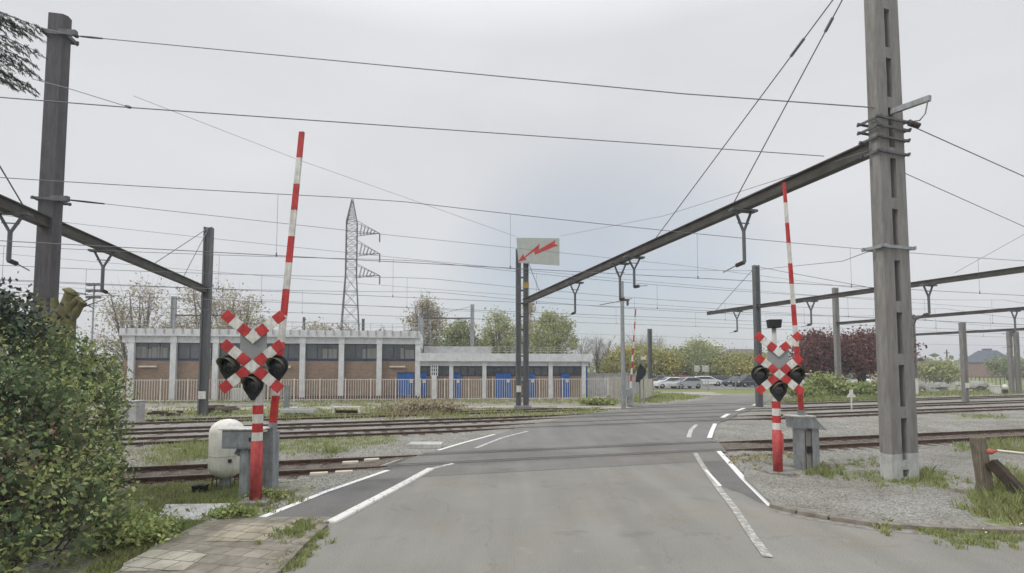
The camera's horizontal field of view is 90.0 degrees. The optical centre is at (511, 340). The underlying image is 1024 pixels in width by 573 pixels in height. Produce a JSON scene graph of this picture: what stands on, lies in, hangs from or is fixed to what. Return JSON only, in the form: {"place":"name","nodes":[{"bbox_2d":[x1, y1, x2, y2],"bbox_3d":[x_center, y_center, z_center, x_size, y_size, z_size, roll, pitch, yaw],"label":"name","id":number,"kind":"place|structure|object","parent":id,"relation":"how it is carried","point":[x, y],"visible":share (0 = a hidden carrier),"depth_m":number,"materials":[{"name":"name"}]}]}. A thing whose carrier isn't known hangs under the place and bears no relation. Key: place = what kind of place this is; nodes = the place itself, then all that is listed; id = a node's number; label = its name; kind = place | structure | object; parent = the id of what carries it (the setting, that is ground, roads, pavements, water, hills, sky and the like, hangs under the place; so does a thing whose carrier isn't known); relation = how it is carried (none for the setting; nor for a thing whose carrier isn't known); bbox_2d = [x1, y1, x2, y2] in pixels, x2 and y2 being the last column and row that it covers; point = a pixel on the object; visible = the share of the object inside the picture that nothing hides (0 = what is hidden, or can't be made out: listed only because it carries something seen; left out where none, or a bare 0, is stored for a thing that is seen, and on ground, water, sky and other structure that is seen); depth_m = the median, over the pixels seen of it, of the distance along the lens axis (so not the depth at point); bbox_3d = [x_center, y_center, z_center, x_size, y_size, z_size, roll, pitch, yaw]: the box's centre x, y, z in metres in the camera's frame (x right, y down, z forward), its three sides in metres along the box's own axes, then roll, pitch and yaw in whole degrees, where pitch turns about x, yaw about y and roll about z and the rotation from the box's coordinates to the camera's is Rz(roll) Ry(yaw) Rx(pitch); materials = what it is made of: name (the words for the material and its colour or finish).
{"place":"outdoors","nodes":[
{"label":"outdoors","id":0,"kind":"place"},
{"bbox_2d":[114,517,332,572],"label":"pavement","id":1,"kind":"structure","parent":0,"point":[235,557],"depth_m":7.05,"materials":[{"name":"concrete"}]},
{"bbox_2d":[121,549,206,570],"bbox_3d":[-4.486,2.834,6.622,0.917,0.001,0.764,0,-3,0],"label":"paving patch","id":2,"kind":"object","parent":1,"relation":"on","point":[154,559],"visible":1,"depth_m":6.59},
{"bbox_2d":[206,523,290,541],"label":"paving patch","id":3,"kind":"object","parent":1,"relation":"on","point":[243,531],"visible":1,"depth_m":7.78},
{"bbox_2d":[1,405,629,412],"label":"path","id":4,"kind":"structure","parent":0,"point":[561,406],"depth_m":33.50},
{"bbox_2d":[0,371,1023,572],"bbox_3d":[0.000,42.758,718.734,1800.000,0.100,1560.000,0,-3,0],"label":"ground","id":5,"kind":"structure","parent":0,"point":[929,419],"depth_m":21.10,"materials":[{"name":"gravel"}]},
{"bbox_2d":[0,12,51,96],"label":"conifer tree","id":6,"kind":"object","parent":5,"relation":"on","point":[10,76],"visible":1,"depth_m":8.62,"materials":[{"name":"green plant"}]},
{"bbox_2d":[0,271,78,337],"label":"evergreen","id":7,"kind":"object","parent":5,"relation":"on","point":[6,296],"visible":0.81,"depth_m":8.88,"materials":[{"name":"green plant"}]},
{"bbox_2d":[36,288,106,471],"bbox_3d":[-10.722,0.953,12.366,1.692,4.489,0.680,0,-3,0],"label":"pollard tree","id":8,"kind":"object","parent":5,"relation":"on","point":[73,302],"visible":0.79,"depth_m":12.37,"materials":[{"name":"brown plant"}]},
{"bbox_2d":[0,293,147,572],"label":"hedge","id":9,"kind":"object","parent":5,"relation":"on","point":[28,499],"visible":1,"depth_m":7.55,"materials":[{"name":"green plant"}]},
{"bbox_2d":[0,12,213,441],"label":"overhead gantry","id":10,"kind":"object","parent":5,"relation":"on","point":[47,216],"visible":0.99,"depth_m":16.16,"materials":[{"name":"concrete"}]},
{"bbox_2d":[70,199,859,288],"bbox_3d":[6.287,-4.182,27.717,46.672,0.903,1.334,2,-4,-28],"label":"overhead wire","id":11,"kind":"object","parent":10,"relation":"attached to","point":[367,232],"visible":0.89,"depth_m":20.86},
{"bbox_2d":[0,177,1023,295],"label":"catenary","id":12,"kind":"object","parent":10,"relation":"hanging from","point":[276,255],"visible":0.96,"depth_m":14.81,"materials":[{"name":"metal"}]},
{"bbox_2d":[119,400,145,422],"bbox_3d":[-17.974,3.408,24.225,0.860,1.160,0.660,0,-3,0],"label":"relay cabinet","id":13,"kind":"object","parent":5,"relation":"on","point":[135,414],"visible":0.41,"depth_m":23.96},
{"bbox_2d":[81,498,189,558],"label":"weeds","id":14,"kind":"object","parent":5,"relation":"on","point":[152,527],"visible":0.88,"depth_m":7.26,"materials":[{"name":"green plant"}]},
{"bbox_2d":[78,272,197,377],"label":"poplar tree","id":15,"kind":"object","parent":5,"relation":"on","point":[123,350],"visible":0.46,"depth_m":76.69,"materials":[{"name":"grey plant"}]},
{"bbox_2d":[158,503,232,520],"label":"concrete slab","id":16,"kind":"structure","parent":5,"relation":"on","point":[182,511],"depth_m":8.98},
{"bbox_2d":[155,264,251,328],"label":"poplar tree","id":17,"kind":"object","parent":5,"relation":"on","point":[197,318],"visible":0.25,"depth_m":79.32,"materials":[{"name":"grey plant"}]},
{"bbox_2d":[208,419,243,488],"bbox_3d":[-6.075,2.392,10.901,0.694,1.440,0.694,0,-3,0],"label":"electrical equipment cabinet","id":18,"kind":"object","parent":5,"relation":"on","point":[223,465],"visible":0.8,"depth_m":10.62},
{"bbox_2d":[199,502,259,520],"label":"weeds","id":19,"kind":"object","parent":5,"relation":"on","point":[234,511],"visible":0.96,"depth_m":8.55,"materials":[{"name":"green plant"}]},
{"bbox_2d":[211,280,272,328],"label":"poplar tree","id":20,"kind":"object","parent":5,"relation":"on","point":[247,314],"visible":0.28,"depth_m":75.06,"materials":[{"name":"grey plant"}]},
{"bbox_2d":[216,310,287,505],"bbox_3d":[-4.895,1.260,9.685,1.262,3.664,0.560,1,-3,-9],"label":"crossing signal","id":21,"kind":"object","parent":5,"relation":"on","point":[253,353],"visible":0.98,"depth_m":9.63,"materials":[{"name":"red paint"}]},
{"bbox_2d":[218,131,304,496],"bbox_3d":[-5.019,-0.622,10.418,1.430,7.406,0.590,0,-3,0],"label":"barrier","id":22,"kind":"object","parent":5,"relation":"on","point":[238,439],"visible":0.7,"depth_m":10.38,"materials":[{"name":"metal"}]},
{"bbox_2d":[265,395,429,399],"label":"rail stack","id":23,"kind":"object","parent":5,"relation":"on","point":[362,397],"visible":0.37,"depth_m":42.08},
{"bbox_2d":[119,319,590,399],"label":"utility building","id":24,"kind":"structure","parent":5,"relation":"on","point":[163,354],"depth_m":42.87,"materials":[{"name":"brick"}]},
{"bbox_2d":[135,342,170,359],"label":"window","id":25,"kind":"structure","parent":24,"relation":"in","point":[144,351],"depth_m":40.75,"materials":[{"name":"grey glass"}]},
{"bbox_2d":[177,343,212,359],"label":"window","id":26,"kind":"structure","parent":24,"relation":"in","point":[186,351],"depth_m":41.14,"materials":[{"name":"grey glass"}]},
{"bbox_2d":[267,343,299,360],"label":"window","id":27,"kind":"structure","parent":24,"relation":"in","point":[291,351],"depth_m":42.26,"materials":[{"name":"grey glass"}]},
{"bbox_2d":[306,344,338,360],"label":"window","id":28,"kind":"structure","parent":24,"relation":"in","point":[314,352],"depth_m":42.61,"materials":[{"name":"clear glass"}]},
{"bbox_2d":[344,344,376,360],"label":"window","id":29,"kind":"structure","parent":24,"relation":"in","point":[353,352],"depth_m":43.05,"materials":[{"name":"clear glass"}]},
{"bbox_2d":[382,344,414,360],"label":"window","id":30,"kind":"structure","parent":24,"relation":"in","point":[390,352],"depth_m":43.50,"materials":[{"name":"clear glass"}]},
{"bbox_2d":[397,372,413,395],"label":"door","id":31,"kind":"structure","parent":24,"relation":"in","point":[400,375],"depth_m":43.29,"materials":[{"name":"blue paint"}]},
{"bbox_2d":[453,366,481,375],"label":"window","id":32,"kind":"structure","parent":24,"relation":"in","point":[464,370],"depth_m":44.27,"materials":[{"name":"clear glass"}]},
{"bbox_2d":[496,372,510,397],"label":"door","id":33,"kind":"structure","parent":24,"relation":"in","point":[499,375],"depth_m":44.47,"materials":[{"name":"blue paint"}]},
{"bbox_2d":[108,378,608,402],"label":"bar fence","id":34,"kind":"object","parent":5,"relation":"on","point":[319,399],"visible":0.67,"depth_m":40.73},
{"bbox_2d":[340,199,379,330],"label":"power pylon","id":35,"kind":"object","parent":5,"relation":"on","point":[355,244],"visible":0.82,"depth_m":92.75,"materials":[{"name":"metal"}]},
{"bbox_2d":[399,287,452,345],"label":"poplar tree","id":36,"kind":"object","parent":5,"relation":"on","point":[424,306],"visible":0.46,"depth_m":83.59,"materials":[{"name":"grey plant"}]},
{"bbox_2d":[377,395,482,412],"bbox_3d":[-5.052,3.759,30.344,6.687,1.114,2.207,0,-3,0],"label":"shrub","id":37,"kind":"object","parent":5,"relation":"on","point":[410,406],"visible":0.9,"depth_m":30.01,"materials":[{"name":"green plant"}]},
{"bbox_2d":[428,315,491,346],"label":"broadleaf tree","id":38,"kind":"object","parent":5,"relation":"on","point":[456,335],"visible":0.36,"depth_m":79.13,"materials":[{"name":"green plant"}]},
{"bbox_2d":[145,397,792,464],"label":"dry grass","id":39,"kind":"structure","parent":5,"relation":"on","point":[736,458],"depth_m":28.80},
{"bbox_2d":[476,305,522,353],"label":"willow tree","id":40,"kind":"object","parent":5,"relation":"on","point":[500,343],"visible":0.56,"depth_m":84.76,"materials":[{"name":"green plant"}]},
{"bbox_2d":[1,421,1023,526],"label":"ballast stones","id":41,"kind":"object","parent":5,"relation":"on","point":[942,446],"visible":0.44,"depth_m":13.74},
{"bbox_2d":[1,352,1023,375],"bbox_3d":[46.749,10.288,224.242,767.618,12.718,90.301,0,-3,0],"label":"treeline","id":42,"kind":"object","parent":5,"relation":"on","point":[590,368],"visible":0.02,"depth_m":201.63,"materials":[{"name":"green plant"}]},
{"bbox_2d":[4,428,1023,493],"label":"railway track","id":43,"kind":"structure","parent":5,"relation":"on","point":[198,469],"depth_m":14.48,"materials":[{"name":"metal"}]},
{"bbox_2d":[6,395,1023,426],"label":"railway track","id":44,"kind":"structure","parent":5,"relation":"on","point":[174,421],"depth_m":29.36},
{"bbox_2d":[22,400,1023,435],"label":"railway track","id":45,"kind":"structure","parent":5,"relation":"on","point":[426,421],"depth_m":25.00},
{"bbox_2d":[74,405,1023,447],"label":"railway track","id":46,"kind":"structure","parent":5,"relation":"on","point":[367,433],"depth_m":21.50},
{"bbox_2d":[76,412,1023,572],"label":"grass","id":47,"kind":"structure","parent":5,"relation":"on","point":[1001,500],"depth_m":9.69,"materials":[{"name":"plant"}]},
{"bbox_2d":[522,307,586,353],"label":"willow tree","id":48,"kind":"object","parent":5,"relation":"on","point":[560,334],"visible":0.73,"depth_m":84.29,"materials":[{"name":"green plant"}]},
{"bbox_2d":[145,389,1023,421],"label":"meadow grass","id":49,"kind":"structure","parent":5,"relation":"on","point":[674,396],"depth_m":33.48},
{"bbox_2d":[568,394,620,405],"bbox_3d":[5.896,4.175,35.733,4.020,0.875,1.731,0,-3,0],"label":"shrub","id":50,"kind":"object","parent":5,"relation":"on","point":[605,401],"visible":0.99,"depth_m":35.37,"materials":[{"name":"green plant"}]},
{"bbox_2d":[600,281,628,408],"bbox_3d":[6.424,0.215,32.438,2.681,8.193,0.498,2,-4,-33],"label":"catenary mast","id":51,"kind":"object","parent":5,"relation":"on","point":[623,397],"visible":0.86,"depth_m":32.88,"materials":[{"name":"metal"}]},
{"bbox_2d":[596,347,634,373],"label":"bushy tree","id":52,"kind":"object","parent":5,"relation":"on","point":[609,369],"visible":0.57,"depth_m":88.18,"materials":[{"name":"green plant"}]},
{"bbox_2d":[587,374,647,394],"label":"garden wall","id":53,"kind":"structure","parent":5,"relation":"on","point":[602,378],"depth_m":50.40,"materials":[{"name":"concrete"}]},
{"bbox_2d":[594,335,677,375],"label":"bushy tree","id":54,"kind":"object","parent":5,"relation":"on","point":[637,350],"visible":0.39,"depth_m":88.79,"materials":[{"name":"grey plant"}]},
{"bbox_2d":[633,339,693,376],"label":"bushy tree","id":55,"kind":"object","parent":5,"relation":"on","point":[669,365],"visible":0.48,"depth_m":87.14,"materials":[{"name":"green plant"}]},
{"bbox_2d":[670,333,732,358],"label":"bushy tree","id":56,"kind":"object","parent":5,"relation":"on","point":[700,344],"visible":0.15,"depth_m":98.82,"materials":[{"name":"green plant"}]},
{"bbox_2d":[687,344,751,375],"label":"bushy tree","id":57,"kind":"object","parent":5,"relation":"on","point":[700,360],"visible":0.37,"depth_m":89.51,"materials":[{"name":"green plant"}]},
{"bbox_2d":[514,0,931,480],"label":"overhead gantry","id":58,"kind":"object","parent":5,"relation":"on","point":[890,248],"visible":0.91,"depth_m":11.75,"materials":[{"name":"grey concrete"}]},
{"bbox_2d":[0,97,821,155],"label":"overhead wire","id":59,"kind":"object","parent":58,"relation":"attached to","point":[390,125],"visible":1,"depth_m":11.91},
{"bbox_2d":[74,34,880,107],"bbox_3d":[-2.693,-7.515,14.338,22.772,4.718,0.766,-1,-3,11],"label":"overhead wire","id":60,"kind":"object","parent":58,"relation":"attached to","point":[92,37],"visible":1,"depth_m":14.09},
{"bbox_2d":[2,215,1000,308],"bbox_3d":[9.453,-4.572,35.310,77.164,3.191,0.022,1,-3,-13],"label":"overhead wire","id":61,"kind":"object","parent":58,"relation":"attached to","point":[457,263],"visible":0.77,"depth_m":31.91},
{"bbox_2d":[0,280,1020,337],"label":"catenary","id":62,"kind":"object","parent":58,"relation":"hanging from","point":[465,318],"visible":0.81,"depth_m":29.86,"materials":[{"name":"metal"}]},
{"bbox_2d":[0,265,1022,331],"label":"catenary","id":63,"kind":"object","parent":58,"relation":"hanging from","point":[457,309],"visible":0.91,"depth_m":25.32,"materials":[{"name":"metal"}]},
{"bbox_2d":[516,238,558,265],"bbox_3d":[1.669,-5.733,33.143,2.788,1.808,0.314,0,-3,0],"label":"voltage sign","id":64,"kind":"object","parent":58,"relation":"attached to","point":[533,255],"visible":1,"depth_m":32.99,"materials":[{"name":"metal"}]},
{"bbox_2d":[699,347,768,376],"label":"bushy tree","id":65,"kind":"object","parent":5,"relation":"on","point":[742,369],"visible":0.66,"depth_m":87.25,"materials":[{"name":"green plant"}]},
{"bbox_2d":[751,319,805,474],"bbox_3d":[6.323,1.341,12.169,1.229,3.700,0.560,0,-3,6],"label":"crossing signal","id":66,"kind":"object","parent":5,"relation":"on","point":[777,363],"visible":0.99,"depth_m":12.11,"materials":[{"name":"red paint"}]},
{"bbox_2d":[603,380,953,388],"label":"car park","id":67,"kind":"structure","parent":5,"relation":"on","point":[721,386],"depth_m":70.20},
{"bbox_2d":[668,377,702,388],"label":"parked car","id":68,"kind":"object","parent":67,"relation":"on","point":[690,382],"visible":0.89,"depth_m":65.59,"materials":[{"name":"silver metal"}]},
{"bbox_2d":[782,182,825,469],"bbox_3d":[7.217,-0.430,12.747,0.830,7.281,0.460,0,-3,0],"label":"barrier","id":69,"kind":"object","parent":5,"relation":"on","point":[805,429],"visible":0.76,"depth_m":12.54,"materials":[{"name":"metal"}]},
{"bbox_2d":[785,382,840,397],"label":"shrub","id":70,"kind":"object","parent":5,"relation":"on","point":[810,390],"visible":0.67,"depth_m":43.78,"materials":[{"name":"green plant"}]},
{"bbox_2d":[779,323,870,377],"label":"plum tree","id":71,"kind":"object","parent":5,"relation":"on","point":[814,362],"visible":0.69,"depth_m":56.23,"materials":[{"name":"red plant"}]},
{"bbox_2d":[802,367,858,396],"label":"shrub","id":72,"kind":"object","parent":5,"relation":"on","point":[828,382],"visible":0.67,"depth_m":44.60,"materials":[{"name":"green plant"}]},
{"bbox_2d":[843,380,877,395],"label":"shrub","id":73,"kind":"object","parent":5,"relation":"on","point":[863,390],"visible":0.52,"depth_m":45.23,"materials":[{"name":"green plant"}]},
{"bbox_2d":[707,265,1023,406],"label":"overhead gantry","id":74,"kind":"object","parent":5,"relation":"on","point":[931,283],"visible":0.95,"depth_m":30.89,"materials":[{"name":"metal"}]},
{"bbox_2d":[0,245,1022,324],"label":"catenary","id":75,"kind":"object","parent":74,"relation":"hanging from","point":[436,298],"visible":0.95,"depth_m":21.48,"materials":[{"name":"metal"}]},
{"bbox_2d":[809,324,932,382],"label":"plum tree","id":76,"kind":"object","parent":5,"relation":"on","point":[864,347],"visible":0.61,"depth_m":54.10,"materials":[{"name":"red plant"}]},
{"bbox_2d":[744,446,1023,527],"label":"verge","id":77,"kind":"structure","parent":5,"relation":"on","point":[813,501],"depth_m":10.25,"materials":[{"name":"gravel"}]},
{"bbox_2d":[969,437,993,493],"bbox_3d":[9.214,2.533,10.024,0.250,1.277,0.266,0,-3,0],"label":"wooden post","id":78,"kind":"object","parent":77,"relation":"on","point":[981,459],"visible":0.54,"depth_m":9.99,"materials":[{"name":"brown wood"}]},
{"bbox_2d":[832,288,1023,382],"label":"overhead gantry","id":79,"kind":"object","parent":5,"relation":"on","point":[836,336],"visible":0.69,"depth_m":44.54,"materials":[{"name":"metal"}]},
{"bbox_2d":[917,357,973,382],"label":"bushy tree","id":80,"kind":"object","parent":5,"relation":"on","point":[931,370],"visible":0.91,"depth_m":78.64,"materials":[{"name":"green plant"}]},
{"bbox_2d":[918,381,993,391],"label":"rubble heap","id":81,"kind":"object","parent":5,"relation":"on","point":[973,386],"visible":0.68,"depth_m":57.48,"materials":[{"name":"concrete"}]},
{"bbox_2d":[958,322,969,401],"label":"catenary mast","id":82,"kind":"object","parent":5,"relation":"on","point":[964,364],"visible":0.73,"depth_m":41.32,"materials":[{"name":"grey concrete"}]},
{"bbox_2d":[912,314,1023,378],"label":"overhead gantry","id":83,"kind":"object","parent":5,"relation":"on","point":[971,331],"visible":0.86,"depth_m":50.22,"materials":[{"name":"grey metal"}]},
{"bbox_2d":[958,349,1005,377],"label":"church hall","id":84,"kind":"structure","parent":5,"relation":"on","point":[976,360],"depth_m":148.20,"materials":[{"name":"brick"}]},
{"bbox_2d":[981,354,1023,379],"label":"bushy tree","id":85,"kind":"object","parent":5,"relation":"on","point":[998,367],"visible":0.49,"depth_m":120.00,"materials":[{"name":"green plant"}]},
{"bbox_2d":[985,459,1023,495],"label":"wooden brace","id":86,"kind":"object","parent":5,"relation":"on","point":[1001,472],"visible":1,"depth_m":9.63,"materials":[{"name":"brown wood"}]},
{"bbox_2d":[1006,332,1014,392],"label":"catenary mast","id":87,"kind":"object","parent":5,"relation":"on","point":[1010,362],"visible":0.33,"depth_m":53.14,"materials":[{"name":"grey concrete"}]},
{"bbox_2d":[1013,332,1021,393],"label":"catenary mast","id":88,"kind":"object","parent":5,"relation":"on","point":[1017,363],"visible":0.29,"depth_m":53.14,"materials":[{"name":"grey concrete"}]},
{"bbox_2d":[0,0,1023,362],"label":"sky","id":89,"kind":"structure","parent":0,"point":[967,55],"materials":[{"name":"white"}]},
{"bbox_2d":[282,395,1023,572],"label":"road","id":90,"kind":"structure","parent":0,"point":[667,518],"depth_m":7.71,"materials":[{"name":"asphalt"}]},
{"bbox_2d":[264,524,327,572],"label":"kerb","id":91,"kind":"structure","parent":90,"relation":"on","point":[297,546],"depth_m":6.95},
{"bbox_2d":[259,470,388,516],"bbox_3d":[-3.693,3.092,10.663,0.221,0.001,4.265,-1,-3,16],"label":"road marking","id":92,"kind":"object","parent":90,"relation":"on","point":[298,502],"visible":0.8,"depth_m":10.29,"materials":[{"name":"paint"}]},
{"bbox_2d":[267,477,409,516],"bbox_3d":[-3.113,3.096,10.667,1.352,0.001,4.548,-1,-3,11],"label":"road patch","id":93,"kind":"object","parent":90,"relation":"on","point":[337,501],"visible":0.6,"depth_m":9.83,"materials":[{"name":"asphalt"}]},
{"bbox_2d":[327,468,433,523],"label":"road marking","id":94,"kind":"structure","parent":90,"relation":"on","point":[342,516],"depth_m":9.75,"materials":[{"name":"paint"}]},
{"bbox_2d":[364,452,723,479],"bbox_3d":[1.421,3.253,13.482,10.307,0.001,1.200,1,-3,-15],"label":"road patch","id":95,"kind":"object","parent":90,"relation":"on","point":[523,466],"visible":1,"depth_m":13.30,"materials":[{"name":"asphalt"}]},
{"bbox_2d":[383,440,725,468],"bbox_3d":[2.007,3.363,15.504,11.577,0.001,2.400,1,-3,-15],"label":"road patch","id":96,"kind":"object","parent":90,"relation":"on","point":[503,455],"visible":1,"depth_m":15.35,"materials":[{"name":"asphalt"}]},
{"bbox_2d":[390,448,723,466],"bbox_3d":[1.727,3.311,14.596,10.232,0.001,0.400,1,-3,-15],"label":"rail groove","id":97,"kind":"object","parent":96,"relation":"on","point":[459,462],"visible":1,"depth_m":14.47,"materials":[{"name":"metal"}]},
{"bbox_2d":[419,441,717,455],"bbox_3d":[2.208,3.405,16.286,10.307,0.001,0.400,1,-3,-15],"label":"rail groove","id":98,"kind":"object","parent":96,"relation":"on","point":[566,447],"visible":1,"depth_m":16.12,"materials":[{"name":"metal"}]},
{"bbox_2d":[409,395,767,467],"bbox_3d":[10.276,4.251,31.311,8.272,0.001,45.326,-2,-4,29],"label":"road patch","id":99,"kind":"object","parent":90,"relation":"on","point":[597,435],"visible":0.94,"depth_m":19.93,"materials":[{"name":"asphalt"}]},
{"bbox_2d":[510,415,735,429],"bbox_3d":[6.132,3.876,24.650,14.079,0.001,2.600,1,-3,-19],"label":"road patch","id":100,"kind":"object","parent":90,"relation":"on","point":[625,421],"visible":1,"depth_m":24.48,"materials":[{"name":"asphalt"}]},
{"bbox_2d":[561,408,750,418],"bbox_3d":[9.077,4.148,29.534,15.158,0.001,2.600,1,-3,-19],"label":"road patch","id":101,"kind":"object","parent":90,"relation":"on","point":[665,413],"visible":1,"depth_m":29.56,"materials":[{"name":"asphalt"}]},
{"bbox_2d":[624,402,763,408],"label":"road patch","id":102,"kind":"object","parent":90,"relation":"on","point":[697,405],"visible":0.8,"depth_m":35.29,"materials":[{"name":"asphalt"}]},
{"bbox_2d":[693,453,772,556],"bbox_3d":[4.421,3.109,11.044,0.171,0.001,8.736,-1,-3,13],"label":"road marking","id":103,"kind":"object","parent":90,"relation":"on","point":[756,541],"visible":1,"depth_m":8.66,"materials":[{"name":"paint"}]},
{"bbox_2d":[703,452,764,503],"bbox_3d":[5.173,3.206,12.630,0.709,0.001,6.459,-1,-3,14],"label":"road patch","id":104,"kind":"object","parent":90,"relation":"on","point":[723,473],"visible":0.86,"depth_m":11.72,"materials":[{"name":"asphalt"}]},
{"bbox_2d":[717,451,770,505],"bbox_3d":[5.512,3.195,12.514,0.175,0.001,6.542,-1,-3,14],"label":"road marking","id":105,"kind":"object","parent":90,"relation":"on","point":[747,483],"visible":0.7,"depth_m":11.59,"materials":[{"name":"paint"}]},
{"bbox_2d":[769,503,1023,533],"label":"kerb","id":106,"kind":"structure","parent":90,"relation":"on","point":[864,522],"depth_m":8.12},
{"bbox_2d":[775,510,1023,537],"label":"gutter dirt","id":107,"kind":"structure","parent":90,"relation":"on","point":[853,525],"depth_m":8.19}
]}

